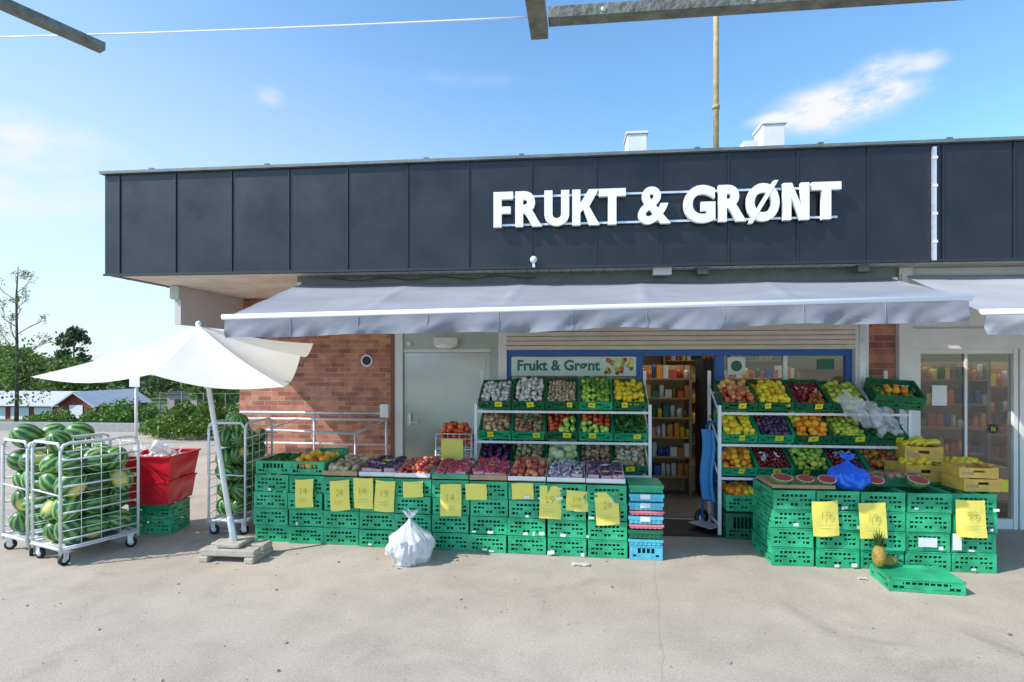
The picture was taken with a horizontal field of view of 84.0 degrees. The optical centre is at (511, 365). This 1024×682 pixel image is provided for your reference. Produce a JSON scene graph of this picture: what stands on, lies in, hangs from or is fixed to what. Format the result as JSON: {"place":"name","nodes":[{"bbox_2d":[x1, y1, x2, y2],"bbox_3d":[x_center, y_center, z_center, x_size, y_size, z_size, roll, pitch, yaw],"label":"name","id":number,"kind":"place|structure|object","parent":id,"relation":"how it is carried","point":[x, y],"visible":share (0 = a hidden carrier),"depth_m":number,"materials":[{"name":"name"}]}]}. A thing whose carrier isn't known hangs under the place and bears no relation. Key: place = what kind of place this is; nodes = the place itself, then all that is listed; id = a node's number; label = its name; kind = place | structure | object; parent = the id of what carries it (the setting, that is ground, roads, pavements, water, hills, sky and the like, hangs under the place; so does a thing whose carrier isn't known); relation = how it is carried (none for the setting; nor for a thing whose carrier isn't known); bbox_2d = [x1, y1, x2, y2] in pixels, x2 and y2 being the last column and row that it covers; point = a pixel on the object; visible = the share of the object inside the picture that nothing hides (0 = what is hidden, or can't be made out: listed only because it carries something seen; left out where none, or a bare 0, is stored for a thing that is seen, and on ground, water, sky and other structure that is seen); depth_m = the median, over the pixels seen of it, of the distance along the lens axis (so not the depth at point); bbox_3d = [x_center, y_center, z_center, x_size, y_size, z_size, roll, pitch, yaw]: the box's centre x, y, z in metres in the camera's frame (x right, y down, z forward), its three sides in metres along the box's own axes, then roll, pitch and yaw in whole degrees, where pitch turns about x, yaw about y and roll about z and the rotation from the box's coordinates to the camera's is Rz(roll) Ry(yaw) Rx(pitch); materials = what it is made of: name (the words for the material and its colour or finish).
{"place":"outdoors","nodes":[
{"label":"outdoors","id":0,"kind":"place"},
{"bbox_2d":[0,430,1023,681],"bbox_3d":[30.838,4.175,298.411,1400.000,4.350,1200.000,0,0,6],"label":"ground","id":1,"kind":"structure","parent":0,"point":[330,612],"depth_m":4.52,"materials":[{"name":"concrete"}]},
{"bbox_2d":[0,266,56,421],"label":"bare tree","id":2,"kind":"object","parent":1,"relation":"on","point":[17,382],"visible":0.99,"depth_m":24.29,"materials":[{"name":"green plant"}]},
{"bbox_2d":[1,422,104,555],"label":"roll cage of watermelons","id":3,"kind":"object","parent":1,"relation":"on","point":[24,436],"visible":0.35,"depth_m":6.10,"materials":[{"name":"food"}]},
{"bbox_2d":[48,324,91,389],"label":"pine tree","id":4,"kind":"object","parent":1,"relation":"on","point":[71,336],"visible":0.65,"depth_m":88.79,"materials":[{"name":"green plant"}]},
{"bbox_2d":[31,430,139,565],"bbox_3d":[-4.540,1.338,6.072,0.572,1.324,0.777,0,0,27],"label":"roll cage of watermelons","id":5,"kind":"object","parent":1,"relation":"on","point":[88,487],"visible":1,"depth_m":5.88,"materials":[{"name":"food"}]},
{"bbox_2d":[12,383,171,411],"bbox_3d":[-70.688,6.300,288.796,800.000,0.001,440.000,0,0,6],"label":"grass","id":6,"kind":"structure","parent":1,"relation":"on","point":[156,399],"depth_m":104.25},
{"bbox_2d":[0,391,78,418],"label":"garage row","id":7,"kind":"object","parent":6,"relation":"on","point":[7,410],"visible":0.47,"depth_m":66.40,"materials":[{"name":"white paint"}]},
{"bbox_2d":[23,352,203,398],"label":"distant trees","id":8,"kind":"object","parent":6,"relation":"on","point":[153,384],"visible":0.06,"depth_m":101.85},
{"bbox_2d":[51,389,152,417],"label":"red wooden house","id":9,"kind":"structure","parent":1,"relation":"on","point":[77,403],"depth_m":63.92,"materials":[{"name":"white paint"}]},
{"bbox_2d":[78,397,169,422],"bbox_3d":[-22.703,2.742,33.515,5.150,1.827,4.150,0,0,6],"label":"shrub","id":10,"kind":"object","parent":1,"relation":"on","point":[118,413],"visible":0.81,"depth_m":32.68,"materials":[{"name":"green plant"}]},
{"bbox_2d":[124,440,200,533],"bbox_3d":[-4.291,1.456,6.928,0.644,1.084,0.644,0,0,0],"label":"red produce bin","id":11,"kind":"object","parent":1,"relation":"on","point":[167,477],"visible":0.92,"depth_m":6.73,"materials":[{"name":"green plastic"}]},
{"bbox_2d":[32,321,312,563],"bbox_3d":[-3.367,0.760,6.345,2.894,2.480,1.619,0,0,11],"label":"parasol","id":12,"kind":"object","parent":1,"relation":"on","point":[207,358],"visible":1,"depth_m":5.84,"materials":[{"name":"fabric"}]},
{"bbox_2d":[143,398,239,438],"bbox_3d":[-8.714,1.518,15.972,3.268,1.181,2.079,0,0,6],"label":"shrub","id":13,"kind":"object","parent":1,"relation":"on","point":[193,420],"visible":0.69,"depth_m":15.41,"materials":[{"name":"green plant"}]},
{"bbox_2d":[207,411,272,534],"bbox_3d":[-3.329,1.282,7.003,0.472,1.437,0.702,0,0,3],"label":"roll cage of watermelons","id":14,"kind":"object","parent":1,"relation":"on","point":[244,444],"visible":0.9,"depth_m":6.72,"materials":[{"name":"metal"}]},
{"bbox_2d":[253,473,309,541],"bbox_3d":[-2.695,1.621,6.736,0.421,0.755,0.631,0,0,6],"label":"green crate stack","id":15,"kind":"object","parent":1,"relation":"on","point":[275,521],"visible":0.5,"depth_m":6.44,"materials":[{"name":"plastic"}]},
{"bbox_2d":[287,474,341,543],"bbox_3d":[-2.283,1.621,6.668,0.422,0.755,0.629,0,0,6],"label":"green crate stack","id":16,"kind":"object","parent":1,"relation":"on","point":[312,518],"visible":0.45,"depth_m":6.38,"materials":[{"name":"plastic"}]},
{"bbox_2d":[290,450,344,474],"bbox_3d":[-2.280,1.125,6.692,0.408,0.217,0.608,0,0,5],"label":"tray of oranges","id":17,"kind":"object","parent":16,"relation":"on","point":[315,462],"visible":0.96,"depth_m":6.45,"materials":[{"name":"food"}]},
{"bbox_2d":[240,404,388,457],"bbox_3d":[-3.489,1.330,9.210,2.714,1.340,1.242,0,0,6],"label":"metal handrail","id":18,"kind":"object","parent":1,"relation":"on","point":[384,410],"visible":0.67,"depth_m":9.71,"materials":[{"name":"metal"}]},
{"bbox_2d":[323,475,374,544],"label":"green crate stack","id":19,"kind":"object","parent":1,"relation":"on","point":[345,526],"visible":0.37,"depth_m":6.32,"materials":[{"name":"plastic"}]},
{"bbox_2d":[359,476,403,546],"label":"green crate stack","id":20,"kind":"object","parent":1,"relation":"on","point":[382,524],"visible":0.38,"depth_m":6.26,"materials":[{"name":"plastic"}]},
{"bbox_2d":[385,509,435,566],"bbox_3d":[-1.043,1.746,5.822,0.518,0.509,0.516,0,0,6],"label":"white plastic bag","id":21,"kind":"object","parent":1,"relation":"on","point":[411,542],"visible":1,"depth_m":5.68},
{"bbox_2d":[394,477,432,535],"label":"green crate stack","id":22,"kind":"object","parent":1,"relation":"on","point":[422,516],"visible":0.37,"depth_m":6.20,"materials":[{"name":"plastic"}]},
{"bbox_2d":[394,456,442,477],"bbox_3d":[-1.043,1.152,6.506,0.403,0.166,0.642,0,0,8],"label":"tray of nectarines","id":23,"kind":"object","parent":22,"relation":"on","point":[420,467],"visible":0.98,"depth_m":6.28,"materials":[{"name":"food"}]},
{"bbox_2d":[431,478,470,550],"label":"green crate stack","id":24,"kind":"object","parent":1,"relation":"on","point":[450,532],"visible":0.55,"depth_m":6.14,"materials":[{"name":"plastic"}]},
{"bbox_2d":[432,457,477,478],"bbox_3d":[-0.633,1.152,6.446,0.400,0.151,0.642,0,0,6],"label":"tray of strawberries","id":25,"kind":"object","parent":24,"relation":"on","point":[452,468],"visible":1,"depth_m":6.23,"materials":[{"name":"food"}]},
{"bbox_2d":[435,421,473,459],"bbox_3d":[-0.694,1.337,7.106,0.481,1.285,0.403,0,0,6],"label":"wire trolley of tomatoes","id":26,"kind":"object","parent":1,"relation":"on","point":[455,437],"visible":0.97,"depth_m":6.94,"materials":[{"name":"food"}]},
{"bbox_2d":[0,0,957,52],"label":"canopy frame","id":27,"kind":"object","parent":1,"relation":"on","point":[607,12],"visible":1,"depth_m":1.75,"materials":[{"name":"metal"}]},
{"bbox_2d":[0,16,527,37],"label":"white cable","id":28,"kind":"object","parent":27,"relation":"attached to","point":[280,27],"visible":0.87,"depth_m":1.89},
{"bbox_2d":[469,479,508,552],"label":"green crate stack","id":29,"kind":"object","parent":1,"relation":"on","point":[491,513],"visible":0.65,"depth_m":6.08,"materials":[{"name":"plastic"}]},
{"bbox_2d":[470,456,512,479],"bbox_3d":[-0.221,1.146,6.385,0.400,0.164,0.642,0,0,6],"label":"tray of strawberries","id":30,"kind":"object","parent":29,"relation":"on","point":[494,468],"visible":1,"depth_m":6.18,"materials":[{"name":"food"}]},
{"bbox_2d":[507,472,547,554],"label":"green crate stack","id":31,"kind":"object","parent":1,"relation":"on","point":[519,522],"visible":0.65,"depth_m":6.02,"materials":[{"name":"plastic"}]},
{"bbox_2d":[508,456,548,481],"bbox_3d":[0.191,1.140,6.325,0.400,0.182,0.642,0,0,7],"label":"tray of nectarines","id":32,"kind":"object","parent":31,"relation":"on","point":[530,468],"visible":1,"depth_m":6.13,"materials":[{"name":"food"}]},
{"bbox_2d":[474,370,651,477],"bbox_3d":[0.623,1.035,7.101,2.126,1.930,0.535,0,0,6],"label":"produce rack","id":33,"kind":"object","parent":1,"relation":"on","point":[649,443],"visible":0.43,"depth_m":6.85,"materials":[{"name":"metal"}]},
{"bbox_2d":[478,409,512,439],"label":"crate of onions","id":34,"kind":"object","parent":33,"relation":"on","point":[495,425],"visible":0.87,"depth_m":7.00,"materials":[{"name":"food"}]},
{"bbox_2d":[478,380,514,408],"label":"crate of garlic","id":35,"kind":"object","parent":33,"relation":"on","point":[494,394],"visible":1,"depth_m":7.03,"materials":[{"name":"food"}]},
{"bbox_2d":[511,407,544,439],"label":"crate of shallots","id":36,"kind":"object","parent":33,"relation":"on","point":[528,426],"visible":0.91,"depth_m":6.96,"materials":[{"name":"food"}]},
{"bbox_2d":[511,377,545,409],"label":"crate of mushrooms","id":37,"kind":"object","parent":33,"relation":"on","point":[530,393],"visible":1,"depth_m":6.99,"materials":[{"name":"food"}]},
{"bbox_2d":[545,379,577,409],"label":"crate of peanuts","id":38,"kind":"object","parent":33,"relation":"on","point":[563,395],"visible":1,"depth_m":6.96,"materials":[{"name":"food"}]},
{"bbox_2d":[545,409,577,439],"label":"crate of tomatoes","id":39,"kind":"object","parent":33,"relation":"on","point":[561,426],"visible":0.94,"depth_m":6.94,"materials":[{"name":"food"}]},
{"bbox_2d":[579,377,612,409],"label":"crate of limes","id":40,"kind":"object","parent":33,"relation":"on","point":[595,393],"visible":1,"depth_m":6.90,"materials":[{"name":"food"}]},
{"bbox_2d":[579,410,612,440],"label":"crate of tomatoes","id":41,"kind":"object","parent":33,"relation":"on","point":[596,427],"visible":0.88,"depth_m":6.87,"materials":[{"name":"food"}]},
{"bbox_2d":[611,379,647,409],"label":"crate of lemons","id":42,"kind":"object","parent":33,"relation":"on","point":[629,394],"visible":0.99,"depth_m":6.82,"materials":[{"name":"food"}]},
{"bbox_2d":[611,407,647,440],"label":"crate of herbs","id":43,"kind":"object","parent":33,"relation":"on","point":[629,427],"visible":0.81,"depth_m":6.82,"materials":[{"name":"green plastic"}]},
{"bbox_2d":[611,441,647,473],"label":"crate","id":44,"kind":"object","parent":33,"relation":"on","point":[632,459],"visible":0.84,"depth_m":6.88,"materials":[{"name":"food"}]},
{"bbox_2d":[547,480,586,556],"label":"green crate stack","id":45,"kind":"object","parent":1,"relation":"on","point":[571,525],"visible":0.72,"depth_m":5.95,"materials":[{"name":"plastic"}]},
{"bbox_2d":[547,458,584,482],"bbox_3d":[0.603,1.148,6.264,0.400,0.159,0.642,0,0,7],"label":"tray of berry packs","id":46,"kind":"object","parent":45,"relation":"on","point":[567,470],"visible":1,"depth_m":6.04,"materials":[{"name":"food"}]},
{"bbox_2d":[240,299,894,489],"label":"brick walls","id":47,"kind":"structure","parent":1,"relation":"on","point":[332,373],"depth_m":10.12,"materials":[{"name":"brick"}]},
{"bbox_2d":[170,286,243,328],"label":"side beam","id":48,"kind":"structure","parent":47,"relation":"attached to","point":[205,308],"depth_m":9.15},
{"bbox_2d":[391,332,522,456],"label":"door frames","id":49,"kind":"structure","parent":47,"relation":"attached to","point":[493,344],"depth_m":9.96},
{"bbox_2d":[404,353,489,458],"bbox_3d":[-1.145,0.882,9.929,1.530,2.195,0.123,0,0,6],"label":"steel door","id":50,"kind":"structure","parent":49,"relation":"attached to","point":[440,389],"depth_m":9.95,"materials":[{"name":"metal"}]},
{"bbox_2d":[105,141,1023,287],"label":"fascia","id":51,"kind":"structure","parent":47,"relation":"attached to","point":[978,200],"depth_m":6.99,"materials":[{"name":"metal"}]},
{"bbox_2d":[99,136,1023,175],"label":"roof","id":52,"kind":"structure","parent":51,"relation":"on","point":[818,145],"depth_m":6.92,"materials":[{"name":"metal"}]},
{"bbox_2d":[623,120,786,150],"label":"roof vents","id":53,"kind":"object","parent":52,"relation":"on","point":[767,133],"visible":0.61,"depth_m":8.10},
{"bbox_2d":[712,16,719,147],"bbox_3d":[3.133,-4.700,8.724,0.106,4.700,0.106,0,0,6],"label":"roof mast","id":54,"kind":"object","parent":52,"relation":"on","point":[715,106],"visible":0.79,"depth_m":8.69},
{"bbox_2d":[103,142,1023,287],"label":"fascia seams","id":55,"kind":"object","parent":51,"relation":"attached to","point":[934,186],"visible":0.72,"depth_m":6.80,"materials":[{"name":"metal"}]},
{"bbox_2d":[493,180,841,227],"bbox_3d":[1.786,-1.903,6.791,4.035,0.495,0.118,0,0,6],"label":"shop sign","id":56,"kind":"object","parent":51,"relation":"attached to","point":[789,197],"visible":1,"depth_m":6.72,"materials":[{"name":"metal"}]},
{"bbox_2d":[127,261,1023,298],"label":"soffit","id":57,"kind":"structure","parent":47,"relation":"attached to","point":[255,286],"depth_m":7.64,"materials":[{"name":"white paint"}]},
{"bbox_2d":[297,267,895,283],"bbox_3d":[0.889,-1.100,7.383,7.650,0.200,0.110,0,0,6],"label":"awning backing board","id":58,"kind":"object","parent":47,"relation":"attached to","point":[792,274],"visible":0.57,"depth_m":7.27,"materials":[{"name":"metal"}]},
{"bbox_2d":[221,277,972,337],"bbox_3d":[0.774,-0.694,6.176,7.650,0.872,2.554,0,0,6],"label":"awning","id":59,"kind":"object","parent":47,"relation":"attached to","point":[299,309],"visible":0.99,"depth_m":5.25,"materials":[{"name":"fabric"}]},
{"bbox_2d":[506,267,912,489],"bbox_3d":[2.431,0.400,7.329,5.010,3.200,0.320,0,0,6],"label":"roller shutter","id":60,"kind":"object","parent":47,"relation":"attached to","point":[854,338],"visible":0.59,"depth_m":7.13,"materials":[{"name":"white paint"}]},
{"bbox_2d":[523,330,1007,518],"bbox_3d":[5.494,0.525,9.144,10.950,2.950,4.080,0,0,6],"label":"interior room","id":61,"kind":"object","parent":47,"relation":"attached to","point":[681,504],"depth_m":10.84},
{"bbox_2d":[525,356,1007,516],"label":"interior shelves","id":62,"kind":"object","parent":61,"relation":"in","point":[676,387],"visible":0.4,"depth_m":8.53,"materials":[{"name":"wood"}]},
{"bbox_2d":[900,273,1023,334],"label":"awning","id":63,"kind":"object","parent":47,"relation":"attached to","point":[998,300],"visible":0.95,"depth_m":5.83,"materials":[{"name":"fabric"}]},
{"bbox_2d":[586,482,627,558],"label":"green crate stack","id":64,"kind":"object","parent":1,"relation":"on","point":[607,541],"visible":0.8,"depth_m":5.89,"materials":[{"name":"plastic"}]},
{"bbox_2d":[586,460,624,483],"bbox_3d":[1.015,1.151,6.203,0.400,0.153,0.642,0,0,8],"label":"tray of grapes","id":65,"kind":"object","parent":64,"relation":"on","point":[604,472],"visible":1,"depth_m":5.96,"materials":[{"name":"food"}]},
{"bbox_2d":[625,477,663,559],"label":"blue tray stack","id":66,"kind":"object","parent":1,"relation":"on","point":[645,506],"visible":0.98,"depth_m":5.83,"materials":[{"name":"plastic"}]},
{"bbox_2d":[507,349,851,520],"bbox_3d":[2.098,0.900,7.363,4.340,2.200,0.080,0,0,6],"label":"shopfront frame","id":67,"kind":"object","parent":1,"relation":"on","point":[719,355],"visible":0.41,"depth_m":7.27,"materials":[{"name":"blue paint"}]},
{"bbox_2d":[511,357,635,375],"bbox_3d":[0.799,0.015,7.437,1.620,0.250,0.040,0,0,6],"label":"shop name board","id":68,"kind":"object","parent":67,"relation":"attached to","point":[573,366],"visible":1,"depth_m":7.42,"materials":[{"name":"white plastic"}]},
{"bbox_2d":[662,519,750,536],"bbox_3d":[2.108,1.990,6.970,1.800,0.012,0.700,0,0,6],"label":"door mat","id":69,"kind":"object","parent":1,"relation":"on","point":[677,527],"depth_m":6.86,"materials":[{"name":"rubber"}]},
{"bbox_2d":[688,421,729,531],"bbox_3d":[2.384,1.342,6.879,0.360,1.315,0.384,0,0,-33],"label":"blue hand truck","id":70,"kind":"object","parent":69,"relation":"on","point":[706,471],"visible":0.77,"depth_m":6.90,"materials":[{"name":"paint"}]},
{"bbox_2d":[715,503,757,539],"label":"green crate","id":71,"kind":"object","parent":1,"relation":"on","point":[729,519],"visible":0.49,"depth_m":6.53,"materials":[{"name":"plastic"}]},
{"bbox_2d":[715,480,760,511],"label":"crate of oranges","id":72,"kind":"object","parent":71,"relation":"on","point":[736,495],"visible":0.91,"depth_m":6.56,"materials":[{"name":"green plastic"}]},
{"bbox_2d":[751,478,815,566],"bbox_3d":[2.821,1.621,5.940,0.427,0.755,0.636,0,0,6],"label":"green crate stack","id":73,"kind":"object","parent":1,"relation":"on","point":[778,513],"visible":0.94,"depth_m":5.67,"materials":[{"name":"plastic"}]},
{"bbox_2d":[707,371,911,534],"bbox_3d":[3.498,1.035,6.804,2.126,1.930,0.535,0,0,6],"label":"produce rack","id":74,"kind":"object","parent":1,"relation":"on","point":[719,444],"visible":0.5,"depth_m":6.63,"materials":[{"name":"metal"}]},
{"bbox_2d":[713,378,758,410],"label":"crate of peaches","id":75,"kind":"object","parent":74,"relation":"on","point":[735,395],"visible":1,"depth_m":6.72,"materials":[{"name":"food"}]},
{"bbox_2d":[713,409,758,442],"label":"crate of lemons","id":76,"kind":"object","parent":74,"relation":"on","point":[740,428],"visible":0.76,"depth_m":6.67,"materials":[{"name":"food"}]},
{"bbox_2d":[715,442,758,475],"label":"crate of oranges","id":77,"kind":"object","parent":74,"relation":"on","point":[739,461],"visible":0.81,"depth_m":6.69,"materials":[{"name":"food"}]},
{"bbox_2d":[748,379,794,411],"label":"crate of lemons","id":78,"kind":"object","parent":74,"relation":"on","point":[772,395],"visible":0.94,"depth_m":6.65,"materials":[{"name":"food"}]},
{"bbox_2d":[748,443,794,475],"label":"crate of cherries","id":79,"kind":"object","parent":74,"relation":"on","point":[770,460],"visible":0.93,"depth_m":6.70,"materials":[{"name":"food"}]},
{"bbox_2d":[749,411,795,442],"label":"crate of plums","id":80,"kind":"object","parent":74,"relation":"on","point":[774,429],"visible":0.9,"depth_m":6.67,"materials":[{"name":"food"}]},
{"bbox_2d":[782,442,830,476],"bbox_3d":[3.487,1.099,6.745,0.403,0.398,0.497,0,0,4],"label":"crate of green apples","id":81,"kind":"object","parent":74,"relation":"on","point":[810,461],"visible":0.82,"depth_m":6.61,"materials":[{"name":"food"}]},
{"bbox_2d":[782,380,832,411],"bbox_3d":[3.491,0.358,6.751,0.403,0.361,0.503,0,0,5],"label":"crate of cherries","id":82,"kind":"object","parent":74,"relation":"on","point":[809,397],"visible":0.96,"depth_m":6.69,"materials":[{"name":"food"}]},
{"bbox_2d":[784,410,832,443],"bbox_3d":[3.497,0.701,6.740,0.403,0.414,0.495,0,0,8],"label":"crate of oranges","id":83,"kind":"object","parent":74,"relation":"on","point":[810,429],"visible":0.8,"depth_m":6.58,"materials":[{"name":"food"}]},
{"bbox_2d":[818,380,869,411],"bbox_3d":[3.897,0.358,6.720,0.403,0.360,0.512,0,0,5],"label":"crate of pears","id":84,"kind":"object","parent":74,"relation":"on","point":[846,396],"visible":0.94,"depth_m":6.58,"materials":[{"name":"food"}]},
{"bbox_2d":[821,411,870,443],"bbox_3d":[3.896,0.724,6.708,0.408,0.369,0.505,0,0,6],"label":"crate of pears","id":85,"kind":"object","parent":74,"relation":"on","point":[845,429],"visible":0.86,"depth_m":6.55,"materials":[{"name":"food"}]},
{"bbox_2d":[854,408,909,444],"bbox_3d":[4.305,0.704,6.659,0.438,0.409,0.503,0,0,7],"label":"crate","id":86,"kind":"object","parent":74,"relation":"on","point":[889,430],"visible":0.76,"depth_m":6.55,"materials":[{"name":"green plastic"}]},
{"bbox_2d":[863,377,926,410],"bbox_3d":[4.410,0.330,6.562,0.527,0.372,0.434,0,0,13],"label":"crate of mixed fruit","id":87,"kind":"object","parent":74,"relation":"on","point":[890,393],"visible":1,"depth_m":6.49,"materials":[{"name":"green plastic"}]},
{"bbox_2d":[793,488,859,568],"bbox_3d":[3.242,1.621,5.892,0.417,0.755,0.627,0,0,6],"label":"green crate stack","id":88,"kind":"object","parent":1,"relation":"on","point":[829,551],"visible":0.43,"depth_m":5.60,"materials":[{"name":"plastic"}]},
{"bbox_2d":[812,500,839,536],"bbox_3d":[3.071,1.502,5.556,0.256,0.348,0.031,-1,-2,3],"label":"price sign","id":89,"kind":"object","parent":88,"relation":"attached to","point":[825,520],"visible":1,"depth_m":5.56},
{"bbox_2d":[834,486,905,567],"bbox_3d":[3.659,1.621,5.855,0.425,0.755,0.637,0,0,6],"label":"green crate stack","id":90,"kind":"object","parent":1,"relation":"on","point":[894,545],"visible":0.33,"depth_m":5.55,"materials":[{"name":"plastic"}]},
{"bbox_2d":[757,469,927,488],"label":"watermelon halves","id":91,"kind":"object","parent":90,"relation":"on","point":[894,478],"visible":0.62,"depth_m":5.78,"materials":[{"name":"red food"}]},
{"bbox_2d":[825,453,871,489],"bbox_3d":[3.415,1.067,5.781,0.415,0.336,0.405,0,0,-37],"label":"blue plastic bag","id":92,"kind":"object","parent":91,"relation":"on","point":[846,474],"visible":0.92,"depth_m":5.66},
{"bbox_2d":[858,503,887,538],"bbox_3d":[3.504,1.509,5.508,0.258,0.352,0.031,0,-3,5],"label":"price sign","id":93,"kind":"object","parent":90,"relation":"attached to","point":[872,517],"visible":0.99,"depth_m":5.51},
{"bbox_2d":[874,486,951,571],"bbox_3d":[4.071,1.621,5.809,0.419,0.755,0.632,0,0,6],"label":"green crate stack","id":94,"kind":"object","parent":1,"relation":"on","point":[919,523],"visible":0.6,"depth_m":5.51,"materials":[{"name":"plastic"}]},
{"bbox_2d":[869,562,966,595],"bbox_3d":[3.671,1.940,5.170,0.608,0.115,0.408,0,0,10],"label":"loose green crate","id":95,"kind":"object","parent":1,"relation":"on","point":[919,579],"visible":1,"depth_m":5.06,"materials":[{"name":"plastic"}]},
{"bbox_2d":[891,485,992,547],"bbox_3d":[4.742,1.621,6.386,0.828,0.755,0.608,0,0,6],"label":"green crate stack","id":96,"kind":"object","parent":1,"relation":"on","point":[947,490],"visible":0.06,"depth_m":6.10,"materials":[{"name":"plastic"}]},
{"bbox_2d":[885,457,940,481],"bbox_3d":[4.379,1.111,6.182,0.420,0.247,0.352,0,0,0],"label":"fruit box","id":97,"kind":"object","parent":96,"relation":"on","point":[928,469],"visible":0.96,"depth_m":6.06,"materials":[{"name":"yellow cardboard"}]},
{"bbox_2d":[895,435,943,461],"bbox_3d":[4.518,0.922,6.317,0.370,0.256,0.459,0,0,17],"label":"fruit box","id":98,"kind":"object","parent":97,"relation":"on","point":[930,450],"visible":0.94,"depth_m":6.20,"materials":[{"name":"yellow cardboard"}]},
{"bbox_2d":[915,482,997,572],"bbox_3d":[4.488,1.621,5.776,0.424,0.755,0.622,0,0,6],"label":"green crate stack","id":99,"kind":"object","parent":1,"relation":"on","point":[965,560],"visible":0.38,"depth_m":5.48,"materials":[{"name":"plastic"}]},
{"bbox_2d":[955,500,987,537],"bbox_3d":[4.384,1.465,5.417,0.267,0.360,0.035,-2,-4,7],"label":"price sign","id":100,"kind":"object","parent":99,"relation":"attached to","point":[970,519],"visible":1,"depth_m":5.42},
{"bbox_2d":[941,472,1002,491],"bbox_3d":[4.611,1.172,5.705,0.360,0.126,0.322,0,0,3],"label":"fruit box","id":101,"kind":"object","parent":99,"relation":"on","point":[975,484],"visible":0.86,"depth_m":5.55,"materials":[{"name":"yellow cardboard"}]},
{"bbox_2d":[941,461,998,478],"bbox_3d":[4.591,1.052,5.707,0.340,0.106,0.322,0,0,10],"label":"fruit box","id":102,"kind":"object","parent":101,"relation":"on","point":[974,470],"visible":1,"depth_m":5.58,"materials":[{"name":"yellow cardboard"}]},
{"bbox_2d":[913,266,1023,529],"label":"entrance glass door frame","id":103,"kind":"object","parent":1,"relation":"on","point":[970,336],"visible":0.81,"depth_m":6.94,"materials":[{"name":"white paint"}]},
{"bbox_2d":[0,0,1023,363],"label":"sky","id":104,"kind":"structure","parent":0,"point":[71,112],"materials":[{"name":"blue"}]},
{"bbox_2d":[727,357,1007,491],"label":"window stickers","id":105,"kind":"object","parent":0,"point":[735,365],"depth_m":7.16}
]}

